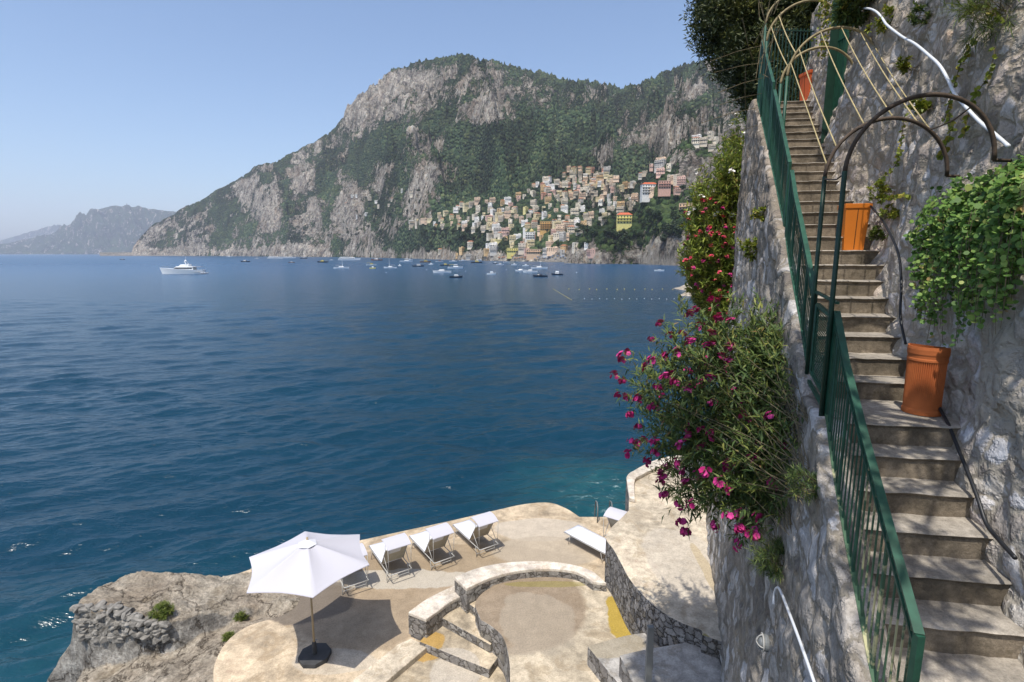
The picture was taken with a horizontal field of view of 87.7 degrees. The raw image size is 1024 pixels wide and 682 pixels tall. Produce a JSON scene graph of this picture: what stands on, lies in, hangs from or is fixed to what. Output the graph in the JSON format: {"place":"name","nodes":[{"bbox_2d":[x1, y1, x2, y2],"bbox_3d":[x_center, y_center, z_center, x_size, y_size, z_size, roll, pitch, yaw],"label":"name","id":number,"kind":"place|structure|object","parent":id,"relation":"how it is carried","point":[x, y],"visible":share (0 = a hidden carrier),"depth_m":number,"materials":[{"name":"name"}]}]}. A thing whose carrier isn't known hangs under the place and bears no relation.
{"place":"outdoors","nodes":[
{"label":"outdoors","id":0,"kind":"place"},
{"bbox_2d":[0,224,60,243],"bbox_3d":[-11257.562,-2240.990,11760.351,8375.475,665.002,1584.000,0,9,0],"label":"farthest hills","id":1,"kind":"structure","parent":0,"point":[49,230],"depth_m":11884.47,"materials":[{"name":"stone"}]},
{"bbox_2d":[0,203,175,253],"bbox_3d":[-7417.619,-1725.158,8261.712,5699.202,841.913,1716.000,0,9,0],"label":"distant hills","id":2,"kind":"structure","parent":0,"point":[124,228],"depth_m":8075.23,"materials":[{"name":"stone"}]},
{"bbox_2d":[47,568,299,681],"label":"rock outcrop","id":3,"kind":"object","parent":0,"point":[201,619],"visible":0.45,"depth_m":12.45,"materials":[{"name":"stone"}]},
{"bbox_2d":[69,599,171,644],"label":"dry stone wall","id":4,"kind":"structure","parent":3,"relation":"on","point":[128,622],"depth_m":12.05,"materials":[{"name":"stone"}]},
{"bbox_2d":[146,600,173,620],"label":"bush","id":5,"kind":"object","parent":3,"relation":"on","point":[163,608],"visible":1,"depth_m":12.12,"materials":[{"name":"green plant"}]},
{"bbox_2d":[221,630,234,642],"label":"bush","id":6,"kind":"object","parent":3,"relation":"on","point":[227,636],"visible":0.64,"depth_m":12.08,"materials":[{"name":"green plant"}]},
{"bbox_2d":[234,610,248,621],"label":"bush","id":7,"kind":"object","parent":3,"relation":"on","point":[241,616],"visible":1,"depth_m":12.84,"materials":[{"name":"green plant"}]},
{"bbox_2d":[0,0,710,240],"label":"sky","id":8,"kind":"structure","parent":0,"point":[164,105],"materials":[{"name":"blue"}]},
{"bbox_2d":[0,254,717,681],"bbox_3d":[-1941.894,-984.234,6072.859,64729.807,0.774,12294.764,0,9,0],"label":"sea","id":9,"kind":"structure","parent":0,"point":[228,416],"depth_m":41.22,"materials":[{"name":"liquid"}]},
{"bbox_2d":[160,257,205,273],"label":"motor yacht","id":10,"kind":"object","parent":9,"relation":"on","point":[185,268],"visible":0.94,"depth_m":304.48,"materials":[{"name":"white metal"}]},
{"bbox_2d":[213,502,610,681],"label":"terrace","id":11,"kind":"structure","parent":0,"point":[359,630],"depth_m":13.32,"materials":[{"name":"concrete"}]},
{"bbox_2d":[247,531,368,668],"bbox_3d":[-4.201,5.386,11.150,2.586,2.760,2.375,0,9,0],"label":"parasol","id":12,"kind":"object","parent":11,"relation":"on","point":[311,565],"visible":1,"depth_m":10.73,"materials":[{"name":"white fabric"}]},
{"bbox_2d":[340,543,368,594],"bbox_3d":[-4.347,5.748,14.061,0.648,1.088,1.706,-6,11,-32],"label":"sun lounger","id":13,"kind":"object","parent":11,"relation":"on","point":[363,549],"visible":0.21,"depth_m":13.53,"materials":[{"name":"white fabric"}]},
{"bbox_2d":[369,533,411,582],"bbox_3d":[-3.352,5.666,14.560,0.648,1.088,1.706,-6,11,-32],"label":"sun lounger","id":14,"kind":"object","parent":11,"relation":"on","point":[389,549],"visible":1,"depth_m":14.14,"materials":[{"name":"white fabric"}]},
{"bbox_2d":[409,522,454,569],"bbox_3d":[-2.299,5.578,15.101,0.648,1.088,1.706,-6,11,-34],"label":"sun lounger","id":15,"kind":"object","parent":11,"relation":"on","point":[433,538],"visible":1,"depth_m":14.72,"materials":[{"name":"white fabric"}]},
{"bbox_2d":[408,586,459,640],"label":"curved wall","id":16,"kind":"structure","parent":11,"relation":"on","point":[426,616],"depth_m":12.07,"materials":[{"name":"stone"}]},
{"bbox_2d":[452,511,498,556],"bbox_3d":[-1.102,5.472,15.743,0.648,1.088,1.706,-6,11,-33],"label":"sun lounger","id":17,"kind":"object","parent":11,"relation":"on","point":[469,529],"visible":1,"depth_m":15.40,"materials":[{"name":"white fabric"}]},
{"bbox_2d":[454,561,605,612],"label":"curved wall","id":18,"kind":"structure","parent":11,"relation":"on","point":[473,585],"depth_m":12.83,"materials":[{"name":"stone"}]},
{"bbox_2d":[475,577,630,681],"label":"round platform","id":19,"kind":"structure","parent":11,"relation":"on","point":[543,629],"depth_m":11.36,"materials":[{"name":"concrete"}]},
{"bbox_2d":[564,525,605,562],"bbox_3d":[2.342,5.897,15.490,0.677,0.332,1.725,-8,12,-40],"label":"sun lounger","id":20,"kind":"object","parent":11,"relation":"on","point":[595,541],"visible":0.67,"depth_m":15.55,"materials":[{"name":"white fabric"}]},
{"bbox_2d":[603,507,626,536],"bbox_3d":[3.383,5.427,16.018,0.648,1.088,1.706,7,11,35],"label":"sun lounger","id":21,"kind":"object","parent":11,"relation":"on","point":[613,515],"visible":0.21,"depth_m":15.52,"materials":[{"name":"white fabric"}]},
{"bbox_2d":[99,53,799,265],"bbox_3d":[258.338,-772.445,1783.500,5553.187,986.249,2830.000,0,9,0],"label":"hills","id":22,"kind":"structure","parent":0,"point":[448,133],"depth_m":1453.39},
{"bbox_2d":[490,245,498,255],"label":"house","id":23,"kind":"structure","parent":22,"relation":"on","point":[493,250],"depth_m":837.22,"materials":[{"name":"ceramic"}]},
{"bbox_2d":[501,227,509,236],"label":"house","id":24,"kind":"structure","parent":22,"relation":"on","point":[505,231],"depth_m":847.38,"materials":[{"name":"ceramic"}]},
{"bbox_2d":[507,248,517,258],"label":"house","id":25,"kind":"structure","parent":22,"relation":"on","point":[511,252],"depth_m":806.79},
{"bbox_2d":[518,242,526,254],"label":"house","id":26,"kind":"structure","parent":22,"relation":"on","point":[522,247],"depth_m":792.31,"materials":[{"name":"ceramic"}]},
{"bbox_2d":[523,228,534,241],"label":"house","id":27,"kind":"structure","parent":22,"relation":"on","point":[530,235],"depth_m":798.56,"materials":[{"name":"paint"}]},
{"bbox_2d":[526,239,534,247],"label":"house","id":28,"kind":"structure","parent":22,"relation":"on","point":[531,243],"depth_m":787.21,"materials":[{"name":"paint"}]},
{"bbox_2d":[527,249,541,259],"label":"house","id":29,"kind":"structure","parent":22,"relation":"on","point":[532,254],"depth_m":771.44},
{"bbox_2d":[540,221,551,234],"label":"house","id":30,"kind":"structure","parent":22,"relation":"on","point":[544,225],"depth_m":792.36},
{"bbox_2d":[547,246,557,255],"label":"house","id":31,"kind":"structure","parent":22,"relation":"on","point":[551,251],"depth_m":740.30,"materials":[{"name":"paint"}]},
{"bbox_2d":[556,223,565,231],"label":"house","id":32,"kind":"structure","parent":22,"relation":"on","point":[561,227],"depth_m":769.12,"materials":[{"name":"ceramic"}]},
{"bbox_2d":[559,231,565,241],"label":"house","id":33,"kind":"structure","parent":22,"relation":"on","point":[562,236],"depth_m":747.72,"materials":[{"name":"paint"}]},
{"bbox_2d":[570,207,578,215],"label":"house","id":34,"kind":"structure","parent":22,"relation":"on","point":[574,211],"depth_m":841.94,"materials":[{"name":"ceramic"}]},
{"bbox_2d":[586,248,594,257],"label":"house","id":35,"kind":"structure","parent":22,"relation":"on","point":[590,253],"depth_m":604.72,"materials":[{"name":"paint"}]},
{"bbox_2d":[616,213,632,230],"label":"house","id":36,"kind":"structure","parent":22,"relation":"on","point":[623,220],"depth_m":609.74,"materials":[{"name":"paint"}]},
{"bbox_2d":[640,182,655,202],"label":"house","id":37,"kind":"structure","parent":22,"relation":"on","point":[644,192],"depth_m":686.85,"materials":[{"name":"white ceramic"}]},
{"bbox_2d":[651,224,660,238],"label":"tree","id":38,"kind":"object","parent":22,"relation":"on","point":[654,230],"visible":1,"depth_m":557.60,"materials":[{"name":"green plant"}]},
{"bbox_2d":[654,159,665,173],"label":"house","id":39,"kind":"structure","parent":22,"relation":"on","point":[659,163],"depth_m":692.75,"materials":[{"name":"paint"}]},
{"bbox_2d":[656,167,664,178],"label":"house","id":40,"kind":"structure","parent":22,"relation":"on","point":[660,171],"depth_m":681.88,"materials":[{"name":"ceramic"}]},
{"bbox_2d":[658,180,670,196],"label":"house","id":41,"kind":"structure","parent":22,"relation":"on","point":[664,188],"depth_m":671.22,"materials":[{"name":"paint"}]},
{"bbox_2d":[672,225,681,237],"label":"tree","id":42,"kind":"object","parent":22,"relation":"on","point":[677,229],"visible":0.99,"depth_m":515.43,"materials":[{"name":"green plant"}]},
{"bbox_2d":[677,175,685,186],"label":"house","id":43,"kind":"structure","parent":22,"relation":"on","point":[681,180],"depth_m":664.74,"materials":[{"name":"ceramic"}]},
{"bbox_2d":[692,137,699,147],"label":"house","id":44,"kind":"structure","parent":22,"relation":"on","point":[695,141],"depth_m":675.20,"materials":[{"name":"ceramic"}]},
{"bbox_2d":[699,136,707,146],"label":"house","id":45,"kind":"structure","parent":22,"relation":"on","point":[703,141],"depth_m":675.63,"materials":[{"name":"paint"}]},
{"bbox_2d":[393,653,505,681],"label":"sunken court","id":46,"kind":"object","parent":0,"point":[426,667],"visible":0.17,"depth_m":11.11,"materials":[{"name":"concrete"}]},
{"bbox_2d":[351,639,426,681],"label":"kerb","id":47,"kind":"structure","parent":46,"relation":"on","point":[395,662],"depth_m":11.22,"materials":[{"name":"concrete"}]},
{"bbox_2d":[420,601,497,677],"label":"garden steps","id":48,"kind":"structure","parent":46,"relation":"on","point":[456,638],"depth_m":11.61,"materials":[{"name":"concrete"}]},
{"bbox_2d":[587,633,658,681],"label":"landing","id":49,"kind":"object","parent":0,"point":[603,659],"visible":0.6,"depth_m":10.05,"materials":[{"name":"concrete"}]},
{"bbox_2d":[605,460,720,662],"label":"path","id":50,"kind":"structure","parent":0,"point":[658,576],"depth_m":11.48,"materials":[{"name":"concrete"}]},
{"bbox_2d":[627,455,680,501],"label":"parapet","id":51,"kind":"structure","parent":50,"relation":"on","point":[635,475],"depth_m":16.03,"materials":[{"name":"concrete"}]},
{"bbox_2d":[706,99,895,681],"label":"stair wall","id":52,"kind":"structure","parent":50,"relation":"on","point":[816,587],"depth_m":5.33,"materials":[{"name":"stone"}]},
{"bbox_2d":[675,182,738,382],"bbox_3d":[4.975,-1.420,12.926,2.190,4.980,1.884,0,9,0],"label":"oleander","id":53,"kind":"object","parent":52,"relation":"attached to","point":[706,264],"visible":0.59,"depth_m":12.54,"materials":[{"name":"green plant"}]},
{"bbox_2d":[610,286,809,552],"bbox_3d":[2.703,0.947,6.647,2.138,3.221,4.011,-3,10,-18],"label":"oleander","id":54,"kind":"object","parent":52,"relation":"attached to","point":[745,396],"visible":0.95,"depth_m":6.27,"materials":[{"name":"green plant"}]},
{"bbox_2d":[686,111,746,234],"bbox_3d":[5.322,-2.566,13.081,2.214,5.991,2.048,0,9,0],"label":"oleander","id":55,"kind":"object","parent":52,"relation":"attached to","point":[730,172],"visible":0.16,"depth_m":12.61,"materials":[{"name":"green plant"}]},
{"bbox_2d":[736,236,757,262],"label":"shrub","id":56,"kind":"object","parent":52,"relation":"attached to","point":[749,252],"visible":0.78,"depth_m":8.80,"materials":[{"name":"green plant"}]},
{"bbox_2d":[749,205,765,221],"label":"shrub","id":57,"kind":"object","parent":52,"relation":"attached to","point":[755,216],"visible":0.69,"depth_m":8.29,"materials":[{"name":"green plant"}]},
{"bbox_2d":[756,632,769,652],"bbox_3d":[2.414,2.909,5.152,0.105,0.175,0.175,2,10,15],"label":"wall lamp","id":58,"kind":"object","parent":52,"relation":"attached to","point":[762,641],"visible":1,"depth_m":5.11,"materials":[{"name":"grey metal"}]},
{"bbox_2d":[742,532,784,584],"bbox_3d":[2.596,2.163,5.321,0.497,0.498,0.516,0,9,0],"label":"shrub","id":59,"kind":"object","parent":52,"relation":"attached to","point":[767,563],"visible":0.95,"depth_m":5.29,"materials":[{"name":"green plant"}]},
{"bbox_2d":[768,89,791,226],"bbox_3d":[4.046,-2.822,8.085,0.047,2.438,2.115,3,10,18],"label":"railing","id":60,"kind":"object","parent":52,"relation":"on","point":[777,145],"visible":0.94,"depth_m":8.01,"materials":[{"name":"metal"}]},
{"bbox_2d":[772,586,815,681],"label":"handrail pipe","id":61,"kind":"object","parent":52,"relation":"attached to","point":[796,633],"visible":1,"depth_m":4.19,"materials":[{"name":"white metal"}]},
{"bbox_2d":[785,462,819,503],"bbox_3d":[2.324,1.119,4.188,0.370,0.366,0.368,0,9,0],"label":"shrub","id":62,"kind":"object","parent":52,"relation":"attached to","point":[813,491],"visible":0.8,"depth_m":4.20,"materials":[{"name":"green plant"}]},
{"bbox_2d":[780,100,1023,681],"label":"stone staircase","id":63,"kind":"structure","parent":52,"relation":"on","point":[960,585],"depth_m":4.07,"materials":[{"name":"stone"}]},
{"bbox_2d":[702,0,792,141],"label":"dry canes","id":64,"kind":"object","parent":63,"relation":"on","point":[765,21],"visible":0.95,"depth_m":9.94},
{"bbox_2d":[757,42,774,149],"bbox_3d":[4.735,-4.635,9.981,0.048,2.608,2.142,3,10,17],"label":"railing","id":65,"kind":"object","parent":63,"relation":"on","point":[768,88],"visible":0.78,"depth_m":9.79,"materials":[{"name":"metal"}]},
{"bbox_2d":[761,27,814,100],"bbox_3d":[6.028,-5.851,11.454,1.470,1.600,0.035,-1,9,-4],"label":"top fence","id":66,"kind":"object","parent":63,"relation":"on","point":[800,30],"visible":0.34,"depth_m":11.39,"materials":[{"name":"green paint"}]},
{"bbox_2d":[760,0,832,116],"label":"pergola hoop","id":67,"kind":"object","parent":63,"relation":"on","point":[782,13],"visible":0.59,"depth_m":10.06,"materials":[{"name":"metal"}]},
{"bbox_2d":[785,170,817,362],"bbox_3d":[3.277,-0.914,6.103,0.058,2.317,2.229,3,10,19],"label":"railing","id":68,"kind":"object","parent":63,"relation":"on","point":[793,202],"visible":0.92,"depth_m":6.06,"materials":[{"name":"metal"}]},
{"bbox_2d":[799,69,812,100],"bbox_3d":[6.298,-5.314,11.238,0.359,0.640,0.359,-1,9,-8],"label":"square planter","id":69,"kind":"object","parent":63,"relation":"on","point":[805,86],"visible":0.44,"depth_m":11.18,"materials":[{"name":"ceramic"}]},
{"bbox_2d":[776,46,852,138],"bbox_3d":[5.074,-3.821,8.743,1.398,1.892,0.078,1,9,3],"label":"pergola hoop","id":70,"kind":"object","parent":63,"relation":"on","point":[814,48],"visible":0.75,"depth_m":8.61,"materials":[{"name":"metal"}]},
{"bbox_2d":[779,26,872,175],"bbox_3d":[4.888,-3.486,8.060,1.511,2.360,0.084,1,9,5],"label":"pergola hoop","id":71,"kind":"object","parent":63,"relation":"on","point":[802,45],"visible":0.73,"depth_m":7.96,"materials":[{"name":"metal"}]},
{"bbox_2d":[873,44,929,127],"bbox_3d":[4.567,-3.120,6.338,0.014,1.993,3.731,4,10,24],"label":"cane","id":72,"kind":"object","parent":71,"relation":"attached to","point":[922,119],"visible":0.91,"depth_m":6.08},
{"bbox_2d":[837,203,872,249],"bbox_3d":[4.526,-1.507,7.090,0.316,0.600,0.316,2,10,14],"label":"square planter","id":73,"kind":"object","parent":63,"relation":"on","point":[855,223],"visible":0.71,"depth_m":6.96,"materials":[{"name":"ceramic"}]},
{"bbox_2d":[824,311,925,681],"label":"railing","id":74,"kind":"object","parent":63,"relation":"on","point":[839,353],"visible":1,"depth_m":3.35,"materials":[{"name":"metal"}]},
{"bbox_2d":[805,116,959,374],"bbox_3d":[3.529,-0.758,5.018,1.327,2.573,0.065,0,9,1],"label":"pergola hoop","id":75,"kind":"object","parent":63,"relation":"on","point":[935,136],"visible":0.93,"depth_m":4.93,"materials":[{"name":"black paint"}]},
{"bbox_2d":[790,63,826,162],"bbox_3d":[3.547,-2.896,6.464,0.014,2.044,3.735,3,10,20],"label":"cane","id":76,"kind":"object","parent":75,"relation":"attached to","point":[810,117],"visible":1,"depth_m":5.93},
{"bbox_2d":[799,49,835,145],"bbox_3d":[3.633,-3.069,6.428,0.014,2.074,3.738,4,10,21],"label":"cane","id":77,"kind":"object","parent":75,"relation":"attached to","point":[818,102],"visible":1,"depth_m":5.99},
{"bbox_2d":[807,291,839,403],"bbox_3d":[2.785,0.071,4.804,0.038,0.995,0.782,3,10,17],"label":"panel","id":78,"kind":"object","parent":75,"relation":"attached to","point":[820,309],"visible":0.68,"depth_m":4.90,"materials":[{"name":"green paint"}]},
{"bbox_2d":[820,32,863,122],"bbox_3d":[3.887,-3.271,6.373,0.014,2.102,3.738,4,10,22],"label":"cane","id":79,"kind":"object","parent":75,"relation":"attached to","point":[842,81],"visible":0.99,"depth_m":5.97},
{"bbox_2d":[841,27,892,115],"bbox_3d":[4.144,-3.331,6.340,0.014,2.080,3.734,4,10,22],"label":"cane","id":80,"kind":"object","parent":75,"relation":"attached to","point":[866,75],"visible":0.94,"depth_m":5.88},
{"bbox_2d":[860,31,916,119],"bbox_3d":[4.394,-3.259,6.331,0.014,2.076,3.726,4,10,23],"label":"cane","id":81,"kind":"object","parent":75,"relation":"attached to","point":[905,105],"visible":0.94,"depth_m":6.00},
{"bbox_2d":[818,92,1011,415],"bbox_3d":[3.240,-0.557,4.248,1.287,2.684,0.080,1,9,5],"label":"pergola hoop","id":82,"kind":"object","parent":63,"relation":"on","point":[982,116],"visible":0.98,"depth_m":4.20,"materials":[{"name":"black paint"}]},
{"bbox_2d":[929,107,969,130],"bbox_3d":[3.615,-1.822,4.416,0.012,0.042,0.868,3,10,20],"label":"tie wire","id":83,"kind":"object","parent":82,"relation":"attached to","point":[951,120],"visible":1,"depth_m":4.36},
{"bbox_2d":[901,343,950,416],"bbox_3d":[3.587,0.342,4.678,0.165,0.600,0.315,-5,11,-28],"label":"terracotta planter","id":84,"kind":"object","parent":63,"relation":"on","point":[925,374],"visible":0.99,"depth_m":4.61,"materials":[{"name":"ceramic"}]},
{"bbox_2d":[619,643,721,681],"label":"landing","id":85,"kind":"object","parent":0,"point":[684,662],"visible":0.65,"depth_m":9.21,"materials":[{"name":"concrete"}]},
{"bbox_2d":[644,625,653,681],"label":"grey post","id":86,"kind":"object","parent":85,"relation":"on","point":[649,653],"visible":1,"depth_m":8.57,"materials":[{"name":"metal"}]},
{"bbox_2d":[805,0,1023,667],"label":"retaining wall","id":87,"kind":"structure","parent":0,"point":[983,400],"depth_m":4.97,"materials":[{"name":"stone"}]},
{"bbox_2d":[764,0,780,42],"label":"pergola hoop","id":88,"kind":"object","parent":87,"relation":"attached to","point":[769,11],"visible":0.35,"depth_m":10.59,"materials":[{"name":"metal"}]},
{"bbox_2d":[811,0,832,58],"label":"creeper","id":89,"kind":"object","parent":87,"relation":"attached to","point":[826,7],"visible":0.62,"depth_m":9.79,"materials":[{"name":"green plant"}]},
{"bbox_2d":[821,1,850,144],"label":"gate leaf","id":90,"kind":"object","parent":87,"relation":"attached to","point":[834,89],"visible":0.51,"depth_m":9.04,"materials":[{"name":"green paint"}]},
{"bbox_2d":[828,0,874,32],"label":"shrub","id":91,"kind":"object","parent":87,"relation":"on","point":[845,15],"visible":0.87,"depth_m":7.91,"materials":[{"name":"green plant"}]},
{"bbox_2d":[867,225,887,241],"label":"shrub","id":92,"kind":"object","parent":87,"relation":"attached to","point":[874,231],"visible":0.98,"depth_m":6.61,"materials":[{"name":"green plant"}]},
{"bbox_2d":[863,2,894,34],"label":"shrub","id":93,"kind":"object","parent":87,"relation":"attached to","point":[880,25],"visible":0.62,"depth_m":7.13,"materials":[{"name":"green plant"}]},
{"bbox_2d":[866,179,894,201],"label":"shrub","id":94,"kind":"object","parent":87,"relation":"attached to","point":[883,189],"visible":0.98,"depth_m":6.68,"materials":[{"name":"green plant"}]},
{"bbox_2d":[869,205,906,344],"bbox_3d":[4.282,-0.873,6.102,0.064,1.534,2.048,4,10,21],"label":"black hose","id":95,"kind":"object","parent":87,"relation":"attached to","point":[900,274],"visible":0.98,"depth_m":5.56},
{"bbox_2d":[877,203,899,220],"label":"shrub","id":96,"kind":"object","parent":87,"relation":"attached to","point":[893,214],"visible":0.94,"depth_m":6.34,"materials":[{"name":"green plant"}]},
{"bbox_2d":[876,113,908,185],"bbox_3d":[4.653,-2.327,6.553,0.098,0.775,0.631,2,10,14],"label":"creeper","id":97,"kind":"object","parent":87,"relation":"attached to","point":[899,152],"visible":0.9,"depth_m":6.30,"materials":[{"name":"green plant"}]},
{"bbox_2d":[877,192,910,204],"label":"creeper","id":98,"kind":"object","parent":87,"relation":"attached to","point":[895,197],"visible":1,"depth_m":6.28,"materials":[{"name":"green plant"}]},
{"bbox_2d":[895,55,913,75],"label":"shrub","id":99,"kind":"object","parent":87,"relation":"attached to","point":[904,68],"visible":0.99,"depth_m":6.34,"materials":[{"name":"green plant"}]},
{"bbox_2d":[907,0,930,27],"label":"shrub","id":100,"kind":"object","parent":87,"relation":"attached to","point":[913,18],"visible":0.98,"depth_m":6.11,"materials":[{"name":"green plant"}]},
{"bbox_2d":[904,98,933,115],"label":"shrub","id":101,"kind":"object","parent":87,"relation":"attached to","point":[923,106],"visible":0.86,"depth_m":5.71,"materials":[{"name":"green plant"}]},
{"bbox_2d":[861,7,1010,147],"bbox_3d":[4.436,-3.159,5.862,0.115,2.808,4.701,3,10,19],"label":"white pipe","id":102,"kind":"object","parent":87,"relation":"attached to","point":[980,122],"visible":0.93,"depth_m":5.04,"materials":[{"name":"plastic"}]},
{"bbox_2d":[936,110,956,160],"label":"creeper","id":103,"kind":"object","parent":87,"relation":"attached to","point":[945,141],"visible":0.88,"depth_m":5.01,"materials":[{"name":"green plant"}]},
{"bbox_2d":[941,37,976,121],"bbox_3d":[4.130,-2.400,4.921,0.111,0.655,0.326,0,9,0],"label":"creeper","id":104,"kind":"object","parent":87,"relation":"attached to","point":[966,54],"visible":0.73,"depth_m":4.94,"materials":[{"name":"green plant"}]},
{"bbox_2d":[903,154,1023,347],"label":"hanging plant","id":105,"kind":"object","parent":87,"relation":"hanging from","point":[977,232],"visible":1,"depth_m":4.18,"materials":[{"name":"green plant"}]},
{"bbox_2d":[932,0,1022,62],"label":"shrub","id":106,"kind":"object","parent":87,"relation":"attached to","point":[989,23],"visible":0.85,"depth_m":4.49,"materials":[{"name":"green plant"}]},
{"bbox_2d":[938,407,1017,559],"bbox_3d":[3.425,0.964,4.000,0.051,0.597,1.522,4,10,21],"label":"black hose","id":107,"kind":"object","parent":87,"relation":"attached to","point":[1005,547],"visible":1,"depth_m":3.84,"materials":[{"name":"rubber"}]},
{"bbox_2d":[958,46,997,137],"bbox_3d":[4.013,-2.126,4.593,0.092,0.682,0.325,2,9,11],"label":"creeper","id":108,"kind":"object","parent":87,"relation":"attached to","point":[977,92],"visible":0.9,"depth_m":4.60,"materials":[{"name":"green plant"}]},
{"bbox_2d":[958,2,1004,23],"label":"creeper","id":109,"kind":"object","parent":87,"relation":"attached to","point":[1002,20],"visible":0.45,"depth_m":4.48,"materials":[{"name":"green plant"}]},
{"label":"planted slope","id":110,"kind":"structure","parent":0,"visible":0},
{"bbox_2d":[678,0,818,122],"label":"pine tree","id":111,"kind":"object","parent":110,"relation":"on","point":[720,26],"visible":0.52,"depth_m":14.54,"materials":[{"name":"green plant"}]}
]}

